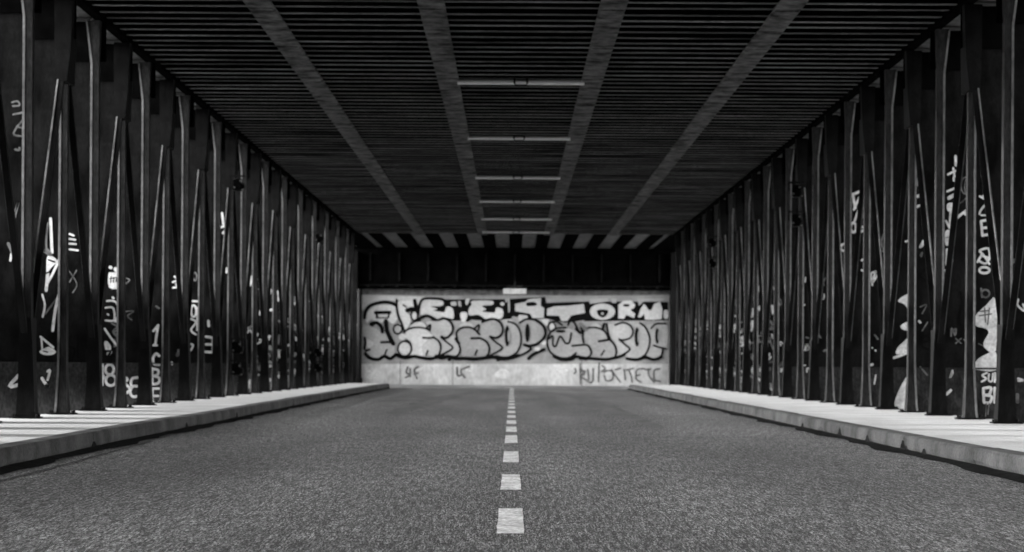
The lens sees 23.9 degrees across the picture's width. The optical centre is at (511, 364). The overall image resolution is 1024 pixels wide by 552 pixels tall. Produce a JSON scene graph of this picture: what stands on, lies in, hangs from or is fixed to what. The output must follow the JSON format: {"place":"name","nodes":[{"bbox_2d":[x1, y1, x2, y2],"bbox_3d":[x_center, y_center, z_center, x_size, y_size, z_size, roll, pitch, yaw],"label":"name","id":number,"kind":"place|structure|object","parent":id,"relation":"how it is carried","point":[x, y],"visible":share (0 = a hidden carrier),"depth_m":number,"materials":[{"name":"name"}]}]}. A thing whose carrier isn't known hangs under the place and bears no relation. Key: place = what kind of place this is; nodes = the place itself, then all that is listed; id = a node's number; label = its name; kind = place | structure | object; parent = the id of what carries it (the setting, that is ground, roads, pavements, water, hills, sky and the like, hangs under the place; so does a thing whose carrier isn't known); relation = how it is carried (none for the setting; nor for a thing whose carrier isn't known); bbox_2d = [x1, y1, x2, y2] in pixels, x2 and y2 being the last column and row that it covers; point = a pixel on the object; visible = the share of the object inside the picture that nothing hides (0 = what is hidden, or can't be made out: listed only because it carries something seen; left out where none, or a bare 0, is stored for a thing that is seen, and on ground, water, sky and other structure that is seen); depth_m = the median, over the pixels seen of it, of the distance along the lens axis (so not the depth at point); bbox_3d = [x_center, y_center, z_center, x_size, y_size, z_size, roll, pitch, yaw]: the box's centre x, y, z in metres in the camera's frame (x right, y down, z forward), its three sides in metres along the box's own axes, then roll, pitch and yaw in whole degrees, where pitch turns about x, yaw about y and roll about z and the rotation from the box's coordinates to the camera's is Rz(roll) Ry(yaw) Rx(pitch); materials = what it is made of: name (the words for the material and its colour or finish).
{"place":"outdoors","nodes":[
{"label":"outdoors","id":0,"kind":"place"},
{"bbox_2d":[0,383,382,443],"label":"pavement","id":1,"kind":"structure","parent":0,"point":[15,429],"depth_m":26.21,"materials":[{"name":"grey concrete"}]},
{"bbox_2d":[0,0,63,417],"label":"steel post","id":2,"kind":"object","parent":1,"relation":"on","point":[20,266],"visible":1,"depth_m":24.25,"materials":[{"name":"metal"}]},
{"bbox_2d":[34,0,77,413],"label":"steel post","id":3,"kind":"object","parent":1,"relation":"on","point":[55,43],"visible":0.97,"depth_m":26.18,"materials":[{"name":"metal"}]},
{"bbox_2d":[68,20,122,410],"bbox_3d":[-5.265,-1.682,28.072,1.150,4.620,3.700,0,0,0],"label":"steel post","id":4,"kind":"object","parent":1,"relation":"on","point":[87,266],"visible":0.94,"depth_m":28.12,"materials":[{"name":"metal"}]},
{"bbox_2d":[100,42,133,407],"bbox_3d":[-5.264,-1.682,30.258,1.333,4.620,0.679,0,0,18],"label":"steel post","id":5,"kind":"object","parent":1,"relation":"on","point":[116,73],"visible":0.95,"depth_m":30.05,"materials":[{"name":"metal"}]},
{"bbox_2d":[125,62,166,404],"bbox_3d":[-5.265,-1.682,31.952,1.150,4.620,3.700,0,0,0],"label":"steel post","id":6,"kind":"object","parent":1,"relation":"on","point":[140,272],"visible":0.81,"depth_m":31.98,"materials":[{"name":"metal"}]},
{"bbox_2d":[150,79,176,402],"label":"steel post","id":7,"kind":"object","parent":1,"relation":"on","point":[162,115],"visible":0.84,"depth_m":33.92,"materials":[{"name":"metal"}]},
{"bbox_2d":[170,95,202,400],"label":"steel post","id":8,"kind":"object","parent":1,"relation":"on","point":[182,269],"visible":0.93,"depth_m":35.82,"materials":[{"name":"metal"}]},
{"bbox_2d":[189,109,210,398],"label":"steel post","id":9,"kind":"object","parent":1,"relation":"on","point":[199,139],"visible":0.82,"depth_m":37.71,"materials":[{"name":"metal"}]},
{"bbox_2d":[204,122,231,396],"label":"steel post","id":10,"kind":"object","parent":1,"relation":"on","point":[215,268],"visible":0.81,"depth_m":39.68,"materials":[{"name":"metal"}]},
{"bbox_2d":[228,338,244,353],"bbox_3d":[-4.698,-0.324,41.282,0.280,0.270,0.195,0,0,0],"label":"junction box","id":11,"kind":"object","parent":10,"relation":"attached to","point":[237,348],"visible":1,"depth_m":41.22,"materials":[{"name":"black metal"}]},
{"bbox_2d":[228,360,244,375],"bbox_3d":[-4.700,0.046,41.282,0.280,0.270,0.195,0,0,0],"label":"junction box","id":12,"kind":"object","parent":10,"relation":"attached to","point":[237,370],"visible":1,"depth_m":41.22,"materials":[{"name":"black metal"}]},
{"bbox_2d":[221,133,238,395],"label":"steel post","id":13,"kind":"object","parent":1,"relation":"on","point":[229,160],"visible":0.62,"depth_m":41.59,"materials":[{"name":"metal"}]},
{"bbox_2d":[229,175,245,191],"bbox_3d":[-4.681,-3.104,41.282,0.280,0.270,0.195,0,0,0],"label":"junction box","id":14,"kind":"object","parent":13,"relation":"attached to","point":[238,185],"visible":1,"depth_m":41.22,"materials":[{"name":"black metal"}]},
{"bbox_2d":[233,143,255,394],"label":"steel post","id":15,"kind":"object","parent":1,"relation":"on","point":[241,285],"visible":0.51,"depth_m":43.57,"materials":[{"name":"metal"}]},
{"bbox_2d":[246,153,262,392],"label":"steel post","id":16,"kind":"object","parent":1,"relation":"on","point":[254,175],"visible":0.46,"depth_m":45.50,"materials":[{"name":"metal"}]},
{"bbox_2d":[257,161,275,391],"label":"steel post","id":17,"kind":"object","parent":1,"relation":"on","point":[264,277],"visible":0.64,"depth_m":47.40,"materials":[{"name":"metal"}]},
{"bbox_2d":[268,169,281,390],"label":"steel post","id":18,"kind":"object","parent":1,"relation":"on","point":[274,195],"visible":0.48,"depth_m":49.38,"materials":[{"name":"metal"}]},
{"bbox_2d":[277,177,292,389],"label":"steel post","id":19,"kind":"object","parent":1,"relation":"on","point":[283,276],"visible":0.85,"depth_m":51.32,"materials":[{"name":"metal"}]},
{"bbox_2d":[286,184,298,388],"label":"steel post","id":20,"kind":"object","parent":1,"relation":"on","point":[292,203],"visible":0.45,"depth_m":53.23,"materials":[{"name":"metal"}]},
{"bbox_2d":[294,190,307,387],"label":"steel post","id":21,"kind":"object","parent":1,"relation":"on","point":[299,288],"visible":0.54,"depth_m":55.18,"materials":[{"name":"metal"}]},
{"bbox_2d":[302,196,312,387],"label":"steel post","id":22,"kind":"object","parent":1,"relation":"on","point":[307,220],"visible":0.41,"depth_m":57.13,"materials":[{"name":"metal"}]},
{"bbox_2d":[309,202,320,386],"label":"steel post","id":23,"kind":"object","parent":1,"relation":"on","point":[313,295],"visible":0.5,"depth_m":59.08,"materials":[{"name":"metal"}]},
{"bbox_2d":[312,361,323,372],"bbox_3d":[-4.700,0.046,58.583,0.280,0.270,0.195,0,0,0],"label":"junction box","id":24,"kind":"object","parent":23,"relation":"attached to","point":[318,368],"visible":1,"depth_m":58.53,"materials":[{"name":"black metal"}]},
{"bbox_2d":[312,346,323,356],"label":"junction box","id":25,"kind":"object","parent":23,"relation":"attached to","point":[318,353],"visible":1,"depth_m":58.51,"materials":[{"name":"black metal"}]},
{"bbox_2d":[313,231,324,242],"bbox_3d":[-4.681,-3.104,58.583,0.280,0.270,0.195,0,0,0],"label":"junction box","id":26,"kind":"object","parent":23,"relation":"attached to","point":[319,238],"visible":1,"depth_m":58.52,"materials":[{"name":"black metal"}]},
{"bbox_2d":[316,207,325,385],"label":"steel post","id":27,"kind":"object","parent":1,"relation":"on","point":[320,224],"visible":0.17,"depth_m":61.02,"materials":[{"name":"metal"}]},
{"bbox_2d":[322,212,332,384],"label":"steel post","id":28,"kind":"object","parent":1,"relation":"on","point":[326,286],"visible":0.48,"depth_m":62.97,"materials":[{"name":"metal"}]},
{"bbox_2d":[328,216,336,384],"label":"steel post","id":29,"kind":"object","parent":1,"relation":"on","point":[331,238],"visible":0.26,"depth_m":64.89,"materials":[{"name":"metal"}]},
{"bbox_2d":[333,221,342,383],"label":"steel post","id":30,"kind":"object","parent":1,"relation":"on","point":[337,280],"visible":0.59,"depth_m":66.85,"materials":[{"name":"metal"}]},
{"bbox_2d":[339,225,346,383],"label":"steel post","id":31,"kind":"object","parent":1,"relation":"on","point":[342,244],"visible":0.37,"depth_m":68.78,"materials":[{"name":"metal"}]},
{"bbox_2d":[343,229,351,382],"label":"steel post","id":32,"kind":"object","parent":1,"relation":"on","point":[346,299],"visible":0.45,"depth_m":70.72,"materials":[{"name":"metal"}]},
{"bbox_2d":[348,232,355,382],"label":"steel post","id":33,"kind":"object","parent":1,"relation":"on","point":[351,253],"visible":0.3,"depth_m":72.62,"materials":[{"name":"metal"}]},
{"bbox_2d":[356,289,362,382],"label":"pier","id":34,"kind":"structure","parent":1,"relation":"on","point":[359,378],"depth_m":78.94,"materials":[{"name":"black metal"}]},
{"bbox_2d":[0,385,1023,551],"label":"road","id":35,"kind":"structure","parent":0,"point":[365,472],"depth_m":13.78,"materials":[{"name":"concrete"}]},
{"bbox_2d":[0,441,150,480],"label":"road joint","id":36,"kind":"object","parent":35,"relation":"on","point":[70,462],"visible":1,"depth_m":16.58,"materials":[{"name":"concrete"}]},
{"bbox_2d":[0,383,388,466],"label":"kerb","id":37,"kind":"structure","parent":35,"relation":"on","point":[24,450],"depth_m":21.79,"materials":[{"name":"concrete"}]},
{"bbox_2d":[0,387,390,474],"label":"gutter","id":38,"kind":"object","parent":35,"relation":"on","point":[94,447],"visible":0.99,"depth_m":20.97,"materials":[{"name":"grey concrete"}]},
{"bbox_2d":[497,508,523,532],"bbox_3d":[-0.007,0.696,10.880,0.119,0.001,1.760,0,0,0],"label":"road marking","id":39,"kind":"object","parent":35,"relation":"on","point":[510,520],"visible":1,"depth_m":10.76,"materials":[{"name":"paint"}]},
{"bbox_2d":[500,474,520,489],"bbox_3d":[-0.006,0.696,14.450,0.119,0.001,1.900,0,0,0],"label":"road marking","id":40,"kind":"object","parent":35,"relation":"on","point":[510,481],"visible":1,"depth_m":14.33,"materials":[{"name":"paint"}]},
{"bbox_2d":[503,451,518,461],"bbox_3d":[-0.007,0.696,18.400,0.118,0.001,2.200,0,0,0],"label":"road marking","id":41,"kind":"object","parent":35,"relation":"on","point":[510,456],"visible":1,"depth_m":18.39,"materials":[{"name":"paint"}]},
{"bbox_2d":[505,435,517,442],"bbox_3d":[-0.007,0.696,22.800,0.118,0.001,2.400,0,0,0],"label":"road marking","id":42,"kind":"object","parent":35,"relation":"on","point":[510,438],"visible":1,"depth_m":22.60,"materials":[{"name":"paint"}]},
{"bbox_2d":[506,427,516,431],"bbox_3d":[-0.006,0.696,26.250,0.117,0.001,2.100,0,0,0],"label":"road marking","id":43,"kind":"object","parent":35,"relation":"on","point":[511,429],"visible":1,"depth_m":26.10,"materials":[{"name":"paint"}]},
{"bbox_2d":[507,420,515,423],"bbox_3d":[-0.007,0.696,29.550,0.119,0.001,1.900,0,0,0],"label":"road marking","id":44,"kind":"object","parent":35,"relation":"on","point":[511,421],"visible":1,"depth_m":29.54,"materials":[{"name":"paint"}]},
{"bbox_2d":[546,392,664,427],"bbox_3d":[1.489,0.707,45.506,0.646,0.001,37.012,0,0,-1],"label":"tyre mark","id":45,"kind":"object","parent":35,"relation":"on","point":[613,410],"visible":0.97,"depth_m":38.46,"materials":[{"name":"concrete"}]},
{"bbox_2d":[627,389,1023,482],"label":"gutter","id":46,"kind":"object","parent":35,"relation":"on","point":[981,469],"visible":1,"depth_m":20.40,"materials":[{"name":"grey concrete"}]},
{"bbox_2d":[629,385,1023,474],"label":"kerb","id":47,"kind":"structure","parent":35,"relation":"on","point":[1008,460],"depth_m":21.10,"materials":[{"name":"concrete"}]},
{"bbox_2d":[639,385,1023,451],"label":"pavement","id":48,"kind":"structure","parent":0,"point":[983,432],"depth_m":26.34,"materials":[{"name":"grey concrete"}]},
{"bbox_2d":[672,235,680,384],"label":"steel post","id":49,"kind":"object","parent":48,"relation":"on","point":[678,260],"visible":0.19,"depth_m":72.91,"materials":[{"name":"metal"}]},
{"bbox_2d":[678,231,685,384],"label":"steel post","id":50,"kind":"object","parent":48,"relation":"on","point":[682,292],"visible":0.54,"depth_m":70.97,"materials":[{"name":"metal"}]},
{"bbox_2d":[681,227,690,385],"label":"steel post","id":51,"kind":"object","parent":48,"relation":"on","point":[687,247],"visible":0.2,"depth_m":69.05,"materials":[{"name":"metal"}]},
{"bbox_2d":[687,223,696,385],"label":"steel post","id":52,"kind":"object","parent":48,"relation":"on","point":[692,320],"visible":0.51,"depth_m":67.13,"materials":[{"name":"metal"}]},
{"bbox_2d":[692,219,701,386],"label":"steel post","id":53,"kind":"object","parent":48,"relation":"on","point":[698,239],"visible":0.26,"depth_m":65.18,"materials":[{"name":"metal"}]},
{"bbox_2d":[697,215,707,387],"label":"steel post","id":54,"kind":"object","parent":48,"relation":"on","point":[703,292],"visible":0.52,"depth_m":63.21,"materials":[{"name":"metal"}]},
{"bbox_2d":[704,210,714,387],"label":"steel post","id":55,"kind":"object","parent":48,"relation":"on","point":[710,228],"visible":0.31,"depth_m":61.30,"materials":[{"name":"metal"}]},
{"bbox_2d":[709,205,720,388],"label":"steel post","id":56,"kind":"object","parent":48,"relation":"on","point":[715,276],"visible":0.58,"depth_m":59.34,"materials":[{"name":"metal"}]},
{"bbox_2d":[706,256,717,267],"bbox_3d":[4.845,-2.495,58.583,0.280,0.270,0.195,0,0,0],"label":"junction box","id":57,"kind":"object","parent":56,"relation":"attached to","point":[712,263],"visible":1,"depth_m":58.53,"materials":[{"name":"black metal"}]},
{"bbox_2d":[706,236,717,246],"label":"junction box","id":58,"kind":"object","parent":56,"relation":"attached to","point":[712,243],"visible":1,"depth_m":58.51,"materials":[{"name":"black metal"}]},
{"bbox_2d":[716,199,728,389],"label":"steel post","id":59,"kind":"object","parent":48,"relation":"on","point":[723,217],"visible":0.27,"depth_m":57.46,"materials":[{"name":"metal"}]},
{"bbox_2d":[722,194,735,390],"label":"steel post","id":60,"kind":"object","parent":48,"relation":"on","point":[730,285],"visible":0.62,"depth_m":55.48,"materials":[{"name":"metal"}]},
{"bbox_2d":[730,187,744,391],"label":"steel post","id":61,"kind":"object","parent":48,"relation":"on","point":[739,212],"visible":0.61,"depth_m":53.56,"materials":[{"name":"metal"}]},
{"bbox_2d":[738,181,753,392],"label":"steel post","id":62,"kind":"object","parent":48,"relation":"on","point":[747,277],"visible":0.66,"depth_m":51.60,"materials":[{"name":"metal"}]},
{"bbox_2d":[747,173,763,393],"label":"steel post","id":63,"kind":"object","parent":48,"relation":"on","point":[757,197],"visible":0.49,"depth_m":49.67,"materials":[{"name":"metal"}]},
{"bbox_2d":[755,166,773,394],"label":"steel post","id":64,"kind":"object","parent":48,"relation":"on","point":[766,284],"visible":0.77,"depth_m":47.76,"materials":[{"name":"metal"}]},
{"bbox_2d":[767,157,785,395],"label":"steel post","id":65,"kind":"object","parent":48,"relation":"on","point":[778,185],"visible":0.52,"depth_m":45.80,"materials":[{"name":"metal"}]},
{"bbox_2d":[776,148,798,397],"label":"steel post","id":66,"kind":"object","parent":48,"relation":"on","point":[789,285],"visible":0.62,"depth_m":43.88,"materials":[{"name":"metal"}]},
{"bbox_2d":[791,138,812,398],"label":"steel post","id":67,"kind":"object","parent":48,"relation":"on","point":[803,166],"visible":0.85,"depth_m":41.93,"materials":[{"name":"metal"}]},
{"bbox_2d":[801,127,827,400],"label":"steel post","id":68,"kind":"object","parent":48,"relation":"on","point":[817,295],"visible":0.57,"depth_m":39.97,"materials":[{"name":"metal"}]},
{"bbox_2d":[787,211,803,226],"bbox_3d":[4.845,-2.495,41.282,0.280,0.270,0.195,0,0,0],"label":"junction box","id":69,"kind":"object","parent":68,"relation":"attached to","point":[796,221],"visible":1,"depth_m":41.22,"materials":[{"name":"black metal"}]},
{"bbox_2d":[788,182,803,197],"bbox_3d":[4.848,-2.995,41.282,0.280,0.270,0.195,0,0,0],"label":"junction box","id":70,"kind":"object","parent":68,"relation":"attached to","point":[797,191],"visible":1,"depth_m":41.21,"materials":[{"name":"black metal"}]},
{"bbox_2d":[819,115,844,402],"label":"steel post","id":71,"kind":"object","parent":48,"relation":"on","point":[834,148],"visible":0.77,"depth_m":38.03,"materials":[{"name":"metal"}]},
{"bbox_2d":[830,101,863,404],"bbox_3d":[5.435,-1.617,36.132,1.150,4.620,3.700,0,0,0],"label":"steel post","id":72,"kind":"object","parent":48,"relation":"on","point":[851,295],"visible":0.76,"depth_m":36.15,"materials":[{"name":"metal"}]},
{"bbox_2d":[854,86,884,406],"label":"steel post","id":73,"kind":"object","parent":48,"relation":"on","point":[871,121],"visible":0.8,"depth_m":34.22,"materials":[{"name":"metal"}]},
{"bbox_2d":[867,69,908,409],"bbox_3d":[5.435,-1.617,32.252,1.150,4.620,3.700,0,0,0],"label":"steel post","id":74,"kind":"object","parent":48,"relation":"on","point":[892,290],"visible":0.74,"depth_m":32.28,"materials":[{"name":"metal"}]},
{"bbox_2d":[898,50,935,411],"bbox_3d":[5.434,-1.617,30.558,1.333,4.620,0.679,0,0,-18],"label":"steel post","id":75,"kind":"object","parent":48,"relation":"on","point":[919,75],"visible":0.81,"depth_m":30.36,"materials":[{"name":"metal"}]},
{"bbox_2d":[912,29,966,415],"bbox_3d":[5.435,-1.617,28.372,1.150,4.620,3.700,0,0,0],"label":"steel post","id":76,"kind":"object","parent":48,"relation":"on","point":[947,307],"visible":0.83,"depth_m":28.42,"materials":[{"name":"metal"}]},
{"bbox_2d":[954,4,1001,418],"bbox_3d":[5.434,-1.617,26.677,1.333,4.620,0.679,0,0,-18],"label":"steel post","id":77,"kind":"object","parent":48,"relation":"on","point":[981,45],"visible":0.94,"depth_m":26.48,"materials":[{"name":"metal"}]},
{"bbox_2d":[972,0,1023,423],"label":"steel post","id":78,"kind":"object","parent":48,"relation":"on","point":[1009,302],"visible":1,"depth_m":24.50,"materials":[{"name":"metal"}]},
{"bbox_2d":[76,0,995,236],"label":"bridge deck","id":79,"kind":"structure","parent":78,"relation":"on","point":[673,118],"depth_m":35.43,"materials":[{"name":"black metal"}]},
{"bbox_2d":[481,217,551,220],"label":"tube light","id":80,"kind":"object","parent":79,"relation":"hanging from","point":[545,219],"visible":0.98,"depth_m":65.81,"materials":[{"name":"grey metal"}]},
{"bbox_2d":[483,230,549,232],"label":"tube light","id":81,"kind":"object","parent":79,"relation":"hanging from","point":[513,231],"visible":0.93,"depth_m":72.24,"materials":[{"name":"grey metal"}]},
{"bbox_2d":[475,174,559,179],"bbox_3d":[0.124,-4.007,51.276,1.800,0.134,0.079,0,0,0],"label":"tube light","id":82,"kind":"object","parent":79,"relation":"hanging from","point":[518,177],"visible":1,"depth_m":51.25,"materials":[{"name":"grey metal"}]},
{"bbox_2d":[480,199,554,202],"bbox_3d":[0.124,-4.007,58.701,1.820,0.134,0.079,0,0,0],"label":"tube light","id":83,"kind":"object","parent":79,"relation":"hanging from","point":[513,200],"visible":0.95,"depth_m":58.68,"materials":[{"name":"grey metal"}]},
{"bbox_2d":[468,134,569,140],"bbox_3d":[0.124,-4.007,42.366,1.790,0.134,0.079,0,0,0],"label":"tube light","id":84,"kind":"object","parent":79,"relation":"hanging from","point":[513,137],"visible":1,"depth_m":42.34,"materials":[{"name":"grey metal"}]},
{"bbox_2d":[458,75,583,84],"bbox_3d":[0.124,-4.007,34.001,1.780,0.134,0.079,0,0,0],"label":"tube light","id":85,"kind":"object","parent":79,"relation":"hanging from","point":[512,82],"visible":0.96,"depth_m":33.98,"materials":[{"name":"grey metal"}]},
{"label":"ground","id":86,"kind":"structure","parent":0,"visible":0},
{"bbox_2d":[352,251,357,381],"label":"end pier","id":87,"kind":"structure","parent":86,"relation":"on","point":[354,315],"depth_m":83.20,"materials":[{"name":"metal"}]},
{"bbox_2d":[362,289,669,385],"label":"abutment wall","id":88,"kind":"structure","parent":86,"relation":"on","point":[529,337],"depth_m":83.99,"materials":[{"name":"concrete"}]},
{"bbox_2d":[669,253,676,384],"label":"end pier","id":89,"kind":"structure","parent":86,"relation":"on","point":[672,323],"depth_m":83.20,"materials":[{"name":"metal"}]},
{"bbox_2d":[355,233,674,290],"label":"bridge deck","id":90,"kind":"structure","parent":89,"relation":"on","point":[503,261],"depth_m":83.65,"materials":[{"name":"black metal"}]},
{"bbox_2d":[503,281,525,293],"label":"bulkhead lamp","id":91,"kind":"object","parent":90,"relation":"attached to","point":[514,291],"visible":1,"depth_m":83.17,"materials":[{"name":"grey paint"}]}
]}

